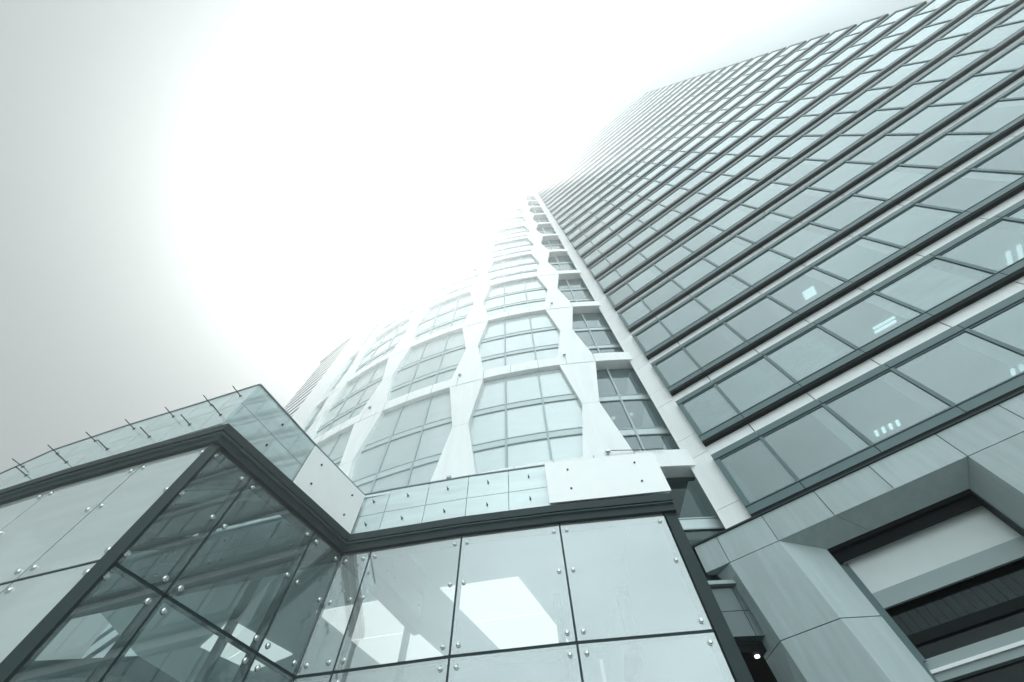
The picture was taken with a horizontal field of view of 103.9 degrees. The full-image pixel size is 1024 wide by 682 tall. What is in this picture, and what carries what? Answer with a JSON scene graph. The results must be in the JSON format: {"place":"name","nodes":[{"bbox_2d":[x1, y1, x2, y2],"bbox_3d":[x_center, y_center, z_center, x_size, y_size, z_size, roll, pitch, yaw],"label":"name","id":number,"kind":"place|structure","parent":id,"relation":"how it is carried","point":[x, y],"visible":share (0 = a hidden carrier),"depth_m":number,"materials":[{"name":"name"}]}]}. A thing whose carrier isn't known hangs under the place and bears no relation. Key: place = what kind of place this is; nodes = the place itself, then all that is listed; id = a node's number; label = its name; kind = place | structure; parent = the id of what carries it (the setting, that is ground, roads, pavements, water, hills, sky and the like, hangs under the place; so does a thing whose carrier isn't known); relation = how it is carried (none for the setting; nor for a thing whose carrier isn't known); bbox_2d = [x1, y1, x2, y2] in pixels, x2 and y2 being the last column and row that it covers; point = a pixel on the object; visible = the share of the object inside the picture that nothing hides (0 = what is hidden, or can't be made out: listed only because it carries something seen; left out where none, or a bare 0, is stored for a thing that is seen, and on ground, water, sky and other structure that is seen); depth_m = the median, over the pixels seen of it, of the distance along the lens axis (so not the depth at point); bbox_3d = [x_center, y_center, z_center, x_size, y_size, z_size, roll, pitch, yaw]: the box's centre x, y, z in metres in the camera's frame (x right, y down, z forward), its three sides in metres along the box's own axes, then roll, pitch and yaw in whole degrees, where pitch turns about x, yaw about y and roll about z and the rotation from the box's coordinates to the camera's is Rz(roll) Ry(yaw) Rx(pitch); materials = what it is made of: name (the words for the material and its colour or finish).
{"place":"outdoors","nodes":[
{"label":"outdoors","id":0,"kind":"place"},
{"bbox_2d":[0,0,946,681],"label":"sky","id":1,"kind":"structure","parent":0,"point":[198,198],"materials":[{"name":"white"}]},
{"bbox_2d":[175,195,777,681],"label":"lattice office tower","id":2,"kind":"structure","parent":0,"point":[475,293],"depth_m":26.91,"materials":[{"name":"grey"}]},
{"bbox_2d":[261,429,351,519],"bbox_3d":[-12.780,9.042,24.605,7.325,8.420,0.334,-29,-66,13],"label":"window","id":3,"kind":"structure","parent":2,"relation":"in","point":[334,449],"depth_m":26.79,"materials":[{"name":"grey"}]},
{"bbox_2d":[314,362,386,438],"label":"window","id":4,"kind":"structure","parent":2,"relation":"in","point":[354,398],"depth_m":32.90,"materials":[{"name":"grey glass"}]},
{"bbox_2d":[356,320,408,372],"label":"window","id":5,"kind":"structure","parent":2,"relation":"in","point":[385,344],"depth_m":41.55,"materials":[{"name":"grey glass"}]},
{"bbox_2d":[351,391,451,493],"bbox_3d":[-6.258,6.062,23.265,7.325,8.420,0.334,-20,-65,8],"label":"window","id":6,"kind":"structure","parent":2,"relation":"in","point":[406,448],"depth_m":23.03,"materials":[{"name":"grey"}]},
{"bbox_2d":[381,292,423,330],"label":"window","id":7,"kind":"structure","parent":2,"relation":"in","point":[408,307],"depth_m":50.14,"materials":[{"name":"grey glass"}]},
{"bbox_2d":[400,271,434,301],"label":"window","id":8,"kind":"structure","parent":2,"relation":"in","point":[425,280],"depth_m":58.69,"materials":[{"name":"grey glass"}]},
{"bbox_2d":[390,331,465,399],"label":"window","id":9,"kind":"structure","parent":2,"relation":"in","point":[437,361],"depth_m":31.42,"materials":[{"name":"grey"}]},
{"bbox_2d":[413,254,443,279],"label":"window","id":10,"kind":"structure","parent":2,"relation":"in","point":[435,262],"depth_m":67.24,"materials":[{"name":"grey glass"}]},
{"bbox_2d":[424,242,449,262],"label":"window","id":11,"kind":"structure","parent":2,"relation":"in","point":[444,247],"depth_m":75.81,"materials":[{"name":"grey"}]},
{"bbox_2d":[415,294,472,340],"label":"window","id":12,"kind":"structure","parent":2,"relation":"in","point":[454,312],"depth_m":40.07,"materials":[{"name":"grey"}]},
{"bbox_2d":[431,269,478,302],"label":"window","id":13,"kind":"structure","parent":2,"relation":"in","point":[464,281],"depth_m":48.68,"materials":[{"name":"grey glass"}]},
{"bbox_2d":[442,251,481,276],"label":"window","id":14,"kind":"structure","parent":2,"relation":"in","point":[471,259],"depth_m":57.22,"materials":[{"name":"grey glass"}]},
{"bbox_2d":[450,237,483,258],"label":"window","id":15,"kind":"structure","parent":2,"relation":"in","point":[476,243],"depth_m":65.73,"materials":[{"name":"grey glass"}]},
{"bbox_2d":[456,227,485,244],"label":"window","id":16,"kind":"structure","parent":2,"relation":"in","point":[479,231],"depth_m":74.24,"materials":[{"name":"grey glass"}]},
{"bbox_2d":[460,218,487,232],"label":"window","id":17,"kind":"structure","parent":2,"relation":"in","point":[483,221],"depth_m":82.76,"materials":[{"name":"grey"}]},
{"bbox_2d":[495,204,520,211],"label":"window","id":18,"kind":"structure","parent":2,"relation":"in","point":[513,206],"depth_m":90.37,"materials":[{"name":"grey glass"}]},
{"bbox_2d":[494,210,522,219],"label":"window","id":19,"kind":"structure","parent":2,"relation":"in","point":[513,213],"depth_m":81.91,"materials":[{"name":"grey glass"}]},
{"bbox_2d":[493,218,525,229],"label":"window","id":20,"kind":"structure","parent":2,"relation":"in","point":[519,221],"depth_m":73.43,"materials":[{"name":"grey glass"}]},
{"bbox_2d":[491,227,528,242],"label":"window","id":21,"kind":"structure","parent":2,"relation":"in","point":[519,232],"depth_m":64.95,"materials":[{"name":"grey glass"}]},
{"bbox_2d":[490,240,532,258],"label":"window","id":22,"kind":"structure","parent":2,"relation":"in","point":[523,246],"depth_m":56.36,"materials":[{"name":"grey"}]},
{"bbox_2d":[487,256,538,281],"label":"window","id":23,"kind":"structure","parent":2,"relation":"in","point":[520,266],"depth_m":47.81,"materials":[{"name":"grey glass"}]},
{"bbox_2d":[484,279,546,315],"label":"window","id":24,"kind":"structure","parent":2,"relation":"in","point":[529,293],"depth_m":39.21,"materials":[{"name":"grey glass"}]},
{"bbox_2d":[479,313,559,369],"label":"window","id":25,"kind":"structure","parent":2,"relation":"in","point":[504,342],"depth_m":30.55,"materials":[{"name":"grey"}]},
{"bbox_2d":[470,369,582,473],"bbox_3d":[0.744,4.170,22.483,7.325,8.420,0.334,-10,-64,4],"label":"window","id":26,"kind":"structure","parent":2,"relation":"in","point":[536,417],"depth_m":21.81,"materials":[{"name":"grey"}]},
{"bbox_2d":[559,279,594,301],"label":"window","id":27,"kind":"structure","parent":2,"relation":"in","point":[569,289],"depth_m":39.83,"materials":[{"name":"grey metal"}]},
{"bbox_2d":[573,313,621,352],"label":"window","id":28,"kind":"structure","parent":2,"relation":"in","point":[588,329],"depth_m":30.54,"materials":[{"name":"grey metal"}]},
{"bbox_2d":[599,368,671,450],"bbox_3d":[6.393,3.775,22.420,4.035,8.420,0.225,-3,-63,0],"label":"window","id":29,"kind":"structure","parent":2,"relation":"in","point":[632,432],"depth_m":21.36,"materials":[{"name":"grey metal"}]},
{"bbox_2d":[678,516,725,532],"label":"window","id":30,"kind":"structure","parent":2,"relation":"in","point":[691,524],"depth_m":15.54,"materials":[{"name":"grey glass"}]},
{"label":"ground","id":31,"kind":"structure","parent":0,"visible":0},
{"bbox_2d":[81,304,388,658],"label":"finned office block","id":32,"kind":"structure","parent":31,"relation":"on","point":[301,408],"depth_m":47.35,"materials":[{"name":"metal"}]},
{"bbox_2d":[0,383,753,681],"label":"glass pavilion","id":33,"kind":"structure","parent":31,"relation":"on","point":[335,568],"depth_m":10.88,"materials":[{"name":"glass"}]},
{"bbox_2d":[530,0,1023,681],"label":"glass office tower","id":34,"kind":"structure","parent":31,"relation":"on","point":[800,266],"depth_m":18.97,"materials":[{"name":"glass"}]},
{"bbox_2d":[615,252,645,276],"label":"window","id":35,"kind":"structure","parent":34,"relation":"in","point":[638,256],"depth_m":36.16,"materials":[{"name":"grey metal"}]},
{"bbox_2d":[620,300,650,325],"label":"window","id":36,"kind":"structure","parent":34,"relation":"in","point":[639,309],"depth_m":29.42,"materials":[{"name":"white glass"}]},
{"bbox_2d":[627,264,662,291],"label":"window","id":37,"kind":"structure","parent":34,"relation":"in","point":[646,276],"depth_m":32.45,"materials":[{"name":"white glass"}]},
{"bbox_2d":[635,321,671,351],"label":"window","id":38,"kind":"structure","parent":34,"relation":"in","point":[657,322],"depth_m":26.73,"materials":[{"name":"grey metal"}]},
{"bbox_2d":[641,279,683,311],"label":"window","id":39,"kind":"structure","parent":34,"relation":"in","point":[670,280],"depth_m":29.67,"materials":[{"name":"grey metal"}]},
{"bbox_2d":[655,348,699,386],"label":"window","id":40,"kind":"structure","parent":34,"relation":"in","point":[682,349],"depth_m":23.22,"materials":[{"name":"grey metal"}]},
{"bbox_2d":[659,298,709,335],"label":"window","id":41,"kind":"structure","parent":34,"relation":"in","point":[693,299],"depth_m":26.13,"materials":[{"name":"grey metal"}]},
{"bbox_2d":[672,258,717,288],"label":"window","id":42,"kind":"structure","parent":34,"relation":"in","point":[704,259],"depth_m":28.98,"materials":[{"name":"grey metal"}]},
{"bbox_2d":[681,171,712,189],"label":"window","id":43,"kind":"structure","parent":34,"relation":"in","point":[702,175],"depth_m":40.32,"materials":[{"name":"white glass"}]},
{"bbox_2d":[681,225,724,251],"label":"window","id":44,"kind":"structure","parent":34,"relation":"in","point":[710,228],"depth_m":31.20,"materials":[{"name":"grey glass"}]},
{"bbox_2d":[533,16,880,275],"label":"window","id":45,"kind":"structure","parent":34,"relation":"in","point":[821,57],"depth_m":58.19,"materials":[{"name":"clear glass"}]},
{"bbox_2d":[690,197,728,220],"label":"window","id":46,"kind":"structure","parent":34,"relation":"in","point":[716,203],"depth_m":33.89,"materials":[{"name":"white glass"}]},
{"bbox_2d":[681,384,739,433],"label":"window","id":47,"kind":"structure","parent":34,"relation":"in","point":[709,408],"depth_m":18.86,"materials":[{"name":"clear glass"}]},
{"bbox_2d":[683,322,745,367],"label":"window","id":48,"kind":"structure","parent":34,"relation":"in","point":[723,323],"depth_m":22.60,"materials":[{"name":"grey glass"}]},
{"bbox_2d":[697,174,732,194],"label":"window","id":49,"kind":"structure","parent":34,"relation":"in","point":[715,183],"depth_m":36.74,"materials":[{"name":"white glass"}]},
{"bbox_2d":[694,274,749,310],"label":"window","id":50,"kind":"structure","parent":34,"relation":"in","point":[722,291],"depth_m":24.71,"materials":[{"name":"white glass"}]},
{"bbox_2d":[703,235,753,266],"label":"window","id":51,"kind":"structure","parent":34,"relation":"in","point":[735,236],"depth_m":28.25,"materials":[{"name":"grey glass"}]},
{"bbox_2d":[710,204,756,229],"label":"window","id":52,"kind":"structure","parent":34,"relation":"in","point":[733,216],"depth_m":30.42,"materials":[{"name":"white glass"}]},
{"bbox_2d":[717,177,758,200],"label":"window","id":53,"kind":"structure","parent":34,"relation":"in","point":[744,183],"depth_m":33.20,"materials":[{"name":"white glass"}]},
{"bbox_2d":[726,136,761,153],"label":"window","id":54,"kind":"structure","parent":34,"relation":"in","point":[744,144],"depth_m":39.03,"materials":[{"name":"white glass"}]},
{"bbox_2d":[715,356,795,415],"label":"window","id":55,"kind":"structure","parent":34,"relation":"in","point":[779,376],"depth_m":18.25,"materials":[{"name":"grey glass"}]},
{"bbox_2d":[718,437,797,503],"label":"window","id":56,"kind":"structure","parent":34,"relation":"in","point":[758,439],"depth_m":15.78,"materials":[{"name":"grey glass"}]},
{"bbox_2d":[724,295,794,340],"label":"window","id":57,"kind":"structure","parent":34,"relation":"in","point":[767,296],"depth_m":21.88,"materials":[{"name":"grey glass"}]},
{"bbox_2d":[731,249,792,285],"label":"window","id":58,"kind":"structure","parent":34,"relation":"in","point":[778,257],"depth_m":24.04,"materials":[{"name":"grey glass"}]},
{"bbox_2d":[737,212,792,242],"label":"window","id":59,"kind":"structure","parent":34,"relation":"in","point":[773,216],"depth_m":26.91,"materials":[{"name":"grey glass"}]},
{"bbox_2d":[740,182,790,207],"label":"window","id":60,"kind":"structure","parent":34,"relation":"in","point":[775,185],"depth_m":29.82,"materials":[{"name":"white glass"}]},
{"bbox_2d":[748,135,789,156],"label":"window","id":61,"kind":"structure","parent":34,"relation":"in","point":[781,137],"depth_m":35.52,"materials":[{"name":"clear glass"}]},
{"bbox_2d":[750,116,789,135],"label":"window","id":62,"kind":"structure","parent":34,"relation":"in","point":[778,119],"depth_m":38.48,"materials":[{"name":"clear glass"}]},
{"bbox_2d":[775,96,816,117],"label":"window","id":63,"kind":"structure","parent":34,"relation":"in","point":[796,106],"depth_m":37.65,"materials":[{"name":"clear glass"}]},
{"bbox_2d":[773,135,822,158],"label":"window","id":64,"kind":"structure","parent":34,"relation":"in","point":[794,148],"depth_m":31.93,"materials":[{"name":"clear glass"}]},
{"bbox_2d":[772,159,826,184],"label":"window","id":65,"kind":"structure","parent":34,"relation":"in","point":[815,160],"depth_m":29.74,"materials":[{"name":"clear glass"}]},
{"bbox_2d":[771,187,831,216],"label":"window","id":66,"kind":"structure","parent":34,"relation":"in","point":[808,188],"depth_m":26.87,"materials":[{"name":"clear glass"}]},
{"bbox_2d":[769,222,838,258],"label":"window","id":67,"kind":"structure","parent":34,"relation":"in","point":[816,225],"depth_m":24.01,"materials":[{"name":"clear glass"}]},
{"bbox_2d":[768,267,846,311],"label":"window","id":68,"kind":"structure","parent":34,"relation":"in","point":[813,268],"depth_m":21.12,"materials":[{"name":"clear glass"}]},
{"bbox_2d":[764,325,857,381],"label":"window","id":69,"kind":"structure","parent":34,"relation":"in","point":[817,326],"depth_m":18.19,"materials":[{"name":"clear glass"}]},
{"bbox_2d":[760,404,871,483],"bbox_3d":[11.124,3.740,14.860,2.560,2.360,0.165,-35,-68,15],"label":"window","id":70,"kind":"structure","parent":34,"relation":"in","point":[821,406],"depth_m":15.20,"materials":[{"name":"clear glass"}]},
{"bbox_2d":[804,111,856,134],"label":"window","id":71,"kind":"structure","parent":34,"relation":"in","point":[851,112],"depth_m":31.81,"materials":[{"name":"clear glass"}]},
{"bbox_2d":[805,134,864,160],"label":"window","id":72,"kind":"structure","parent":34,"relation":"in","point":[846,137],"depth_m":28.42,"materials":[{"name":"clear glass"}]},
{"bbox_2d":[808,161,874,191],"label":"window","id":73,"kind":"structure","parent":34,"relation":"in","point":[848,170],"depth_m":25.46,"materials":[{"name":"white glass"}]},
{"bbox_2d":[824,42,866,65],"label":"window","id":74,"kind":"structure","parent":34,"relation":"in","point":[845,53],"depth_m":39.22,"materials":[{"name":"white glass"}]},
{"bbox_2d":[811,194,887,230],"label":"window","id":75,"kind":"structure","parent":34,"relation":"in","point":[854,195],"depth_m":23.25,"materials":[{"name":"grey metal"}]},
{"bbox_2d":[828,54,873,78],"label":"window","id":76,"kind":"structure","parent":34,"relation":"in","point":[865,57],"depth_m":36.48,"materials":[{"name":"white glass"}]},
{"bbox_2d":[830,68,883,94],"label":"window","id":77,"kind":"structure","parent":34,"relation":"in","point":[856,81],"depth_m":33.43,"materials":[{"name":"white glass"}]},
{"bbox_2d":[813,236,902,280],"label":"window","id":78,"kind":"structure","parent":34,"relation":"in","point":[879,246],"depth_m":19.77,"materials":[{"name":"white glass"}]},
{"bbox_2d":[835,86,892,113],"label":"window","id":79,"kind":"structure","parent":34,"relation":"in","point":[876,90],"depth_m":30.69,"materials":[{"name":"white glass"}]},
{"bbox_2d":[818,292,923,348],"bbox_3d":[15.066,-0.872,16.998,2.560,2.360,0.165,-35,-68,15],"label":"window","id":80,"kind":"structure","parent":34,"relation":"in","point":[895,307],"depth_m":16.88,"materials":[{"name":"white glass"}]},
{"bbox_2d":[840,107,904,134],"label":"window","id":81,"kind":"structure","parent":34,"relation":"in","point":[888,109],"depth_m":28.34,"materials":[{"name":"grey metal"}]},
{"bbox_2d":[856,32,904,57],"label":"window","id":82,"kind":"structure","parent":34,"relation":"in","point":[879,45],"depth_m":35.63,"materials":[{"name":"white glass"}]},
{"bbox_2d":[847,133,919,162],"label":"window","id":83,"kind":"structure","parent":34,"relation":"in","point":[911,134],"depth_m":25.36,"materials":[{"name":"grey metal"}]},
{"bbox_2d":[823,368,954,445],"bbox_3d":[13.136,2.308,14.189,2.560,2.360,0.165,-35,-68,15],"label":"window","id":84,"kind":"structure","parent":34,"relation":"in","point":[890,370],"depth_m":14.41,"materials":[{"name":"grey metal"}]},
{"bbox_2d":[861,44,916,72],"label":"window","id":85,"kind":"structure","parent":34,"relation":"in","point":[887,59],"depth_m":32.76,"materials":[{"name":"white glass"}]},
{"bbox_2d":[854,164,937,200],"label":"window","id":86,"kind":"structure","parent":34,"relation":"in","point":[891,183],"depth_m":21.99,"materials":[{"name":"white glass"}]},
{"bbox_2d":[869,60,929,88],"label":"window","id":87,"kind":"structure","parent":34,"relation":"in","point":[918,64],"depth_m":30.00,"materials":[{"name":"white glass"}]},
{"bbox_2d":[883,9,935,37],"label":"window","id":88,"kind":"structure","parent":34,"relation":"in","point":[905,26],"depth_m":34.96,"materials":[{"name":"white glass"}]},
{"bbox_2d":[878,79,945,108],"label":"window","id":89,"kind":"structure","parent":34,"relation":"in","point":[941,80],"depth_m":27.61,"materials":[{"name":"grey metal"}]},
{"bbox_2d":[863,204,962,246],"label":"window","id":90,"kind":"structure","parent":34,"relation":"in","point":[936,212],"depth_m":19.09,"materials":[{"name":"white glass"}]},
{"bbox_2d":[893,19,951,49],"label":"window","id":91,"kind":"structure","parent":34,"relation":"in","point":[919,36],"depth_m":32.10,"materials":[{"name":"white glass"}]},
{"bbox_2d":[887,102,966,135],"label":"window","id":92,"kind":"structure","parent":34,"relation":"in","point":[921,121],"depth_m":24.19,"materials":[{"name":"white glass"}]},
{"bbox_2d":[875,256,996,311],"bbox_3d":[17.078,-2.305,16.327,2.560,2.360,0.165,-35,-68,15],"label":"window","id":93,"kind":"structure","parent":34,"relation":"in","point":[923,288],"depth_m":16.30,"materials":[{"name":"clear glass"}]},
{"bbox_2d":[903,32,969,64],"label":"window","id":94,"kind":"structure","parent":34,"relation":"in","point":[940,45],"depth_m":29.16,"materials":[{"name":"white glass"}]},
{"bbox_2d":[900,132,993,168],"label":"window","id":95,"kind":"structure","parent":34,"relation":"in","point":[979,133],"depth_m":21.81,"materials":[{"name":"grey metal"}]},
{"bbox_2d":[924,0,971,26],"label":"window","id":96,"kind":"structure","parent":34,"relation":"in","point":[957,3],"depth_m":32.14,"materials":[{"name":"grey metal"}]},
{"bbox_2d":[915,48,990,83],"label":"window","id":97,"kind":"structure","parent":34,"relation":"in","point":[981,51],"depth_m":26.76,"materials":[{"name":"grey metal"}]},
{"bbox_2d":[892,329,1023,405],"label":"window","id":98,"kind":"structure","parent":34,"relation":"in","point":[985,339],"depth_m":13.89,"materials":[{"name":"grey metal"}]},
{"bbox_2d":[915,169,1023,210],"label":"window","id":99,"kind":"structure","parent":34,"relation":"in","point":[993,175],"depth_m":18.43,"materials":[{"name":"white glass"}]},
{"bbox_2d":[930,69,1016,106],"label":"window","id":100,"kind":"structure","parent":34,"relation":"in","point":[966,91],"depth_m":23.50,"materials":[{"name":"white glass"}]},
{"bbox_2d":[939,3,1010,38],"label":"window","id":101,"kind":"structure","parent":34,"relation":"in","point":[969,24],"depth_m":28.53,"materials":[{"name":"white glass"}]},
{"bbox_2d":[937,217,1023,273],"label":"window","id":102,"kind":"structure","parent":34,"relation":"in","point":[1015,221],"depth_m":16.45,"materials":[{"name":"grey metal"}]},
{"bbox_2d":[948,97,1023,134],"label":"window","id":103,"kind":"structure","parent":34,"relation":"in","point":[1011,102],"depth_m":21.05,"materials":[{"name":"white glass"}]},
{"bbox_2d":[955,20,1023,54],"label":"window","id":104,"kind":"structure","parent":34,"relation":"in","point":[1022,21],"depth_m":26.33,"materials":[{"name":"grey metal"}]},
{"bbox_2d":[966,299,1023,352],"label":"window","id":105,"kind":"structure","parent":34,"relation":"in","point":[1021,302],"depth_m":13.87,"materials":[{"name":"grey metal"}]},
{"bbox_2d":[972,137,1023,171],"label":"window","id":106,"kind":"structure","parent":34,"relation":"in","point":[1020,140],"depth_m":18.78,"materials":[{"name":"grey metal"}]},
{"bbox_2d":[974,42,1023,75],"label":"window","id":107,"kind":"structure","parent":34,"relation":"in","point":[1021,44],"depth_m":23.70,"materials":[{"name":"grey metal"}]},
{"bbox_2d":[1004,206,1023,223],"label":"window","id":108,"kind":"structure","parent":34,"relation":"in","point":[1018,214],"depth_m":16.11,"materials":[{"name":"white glass"}]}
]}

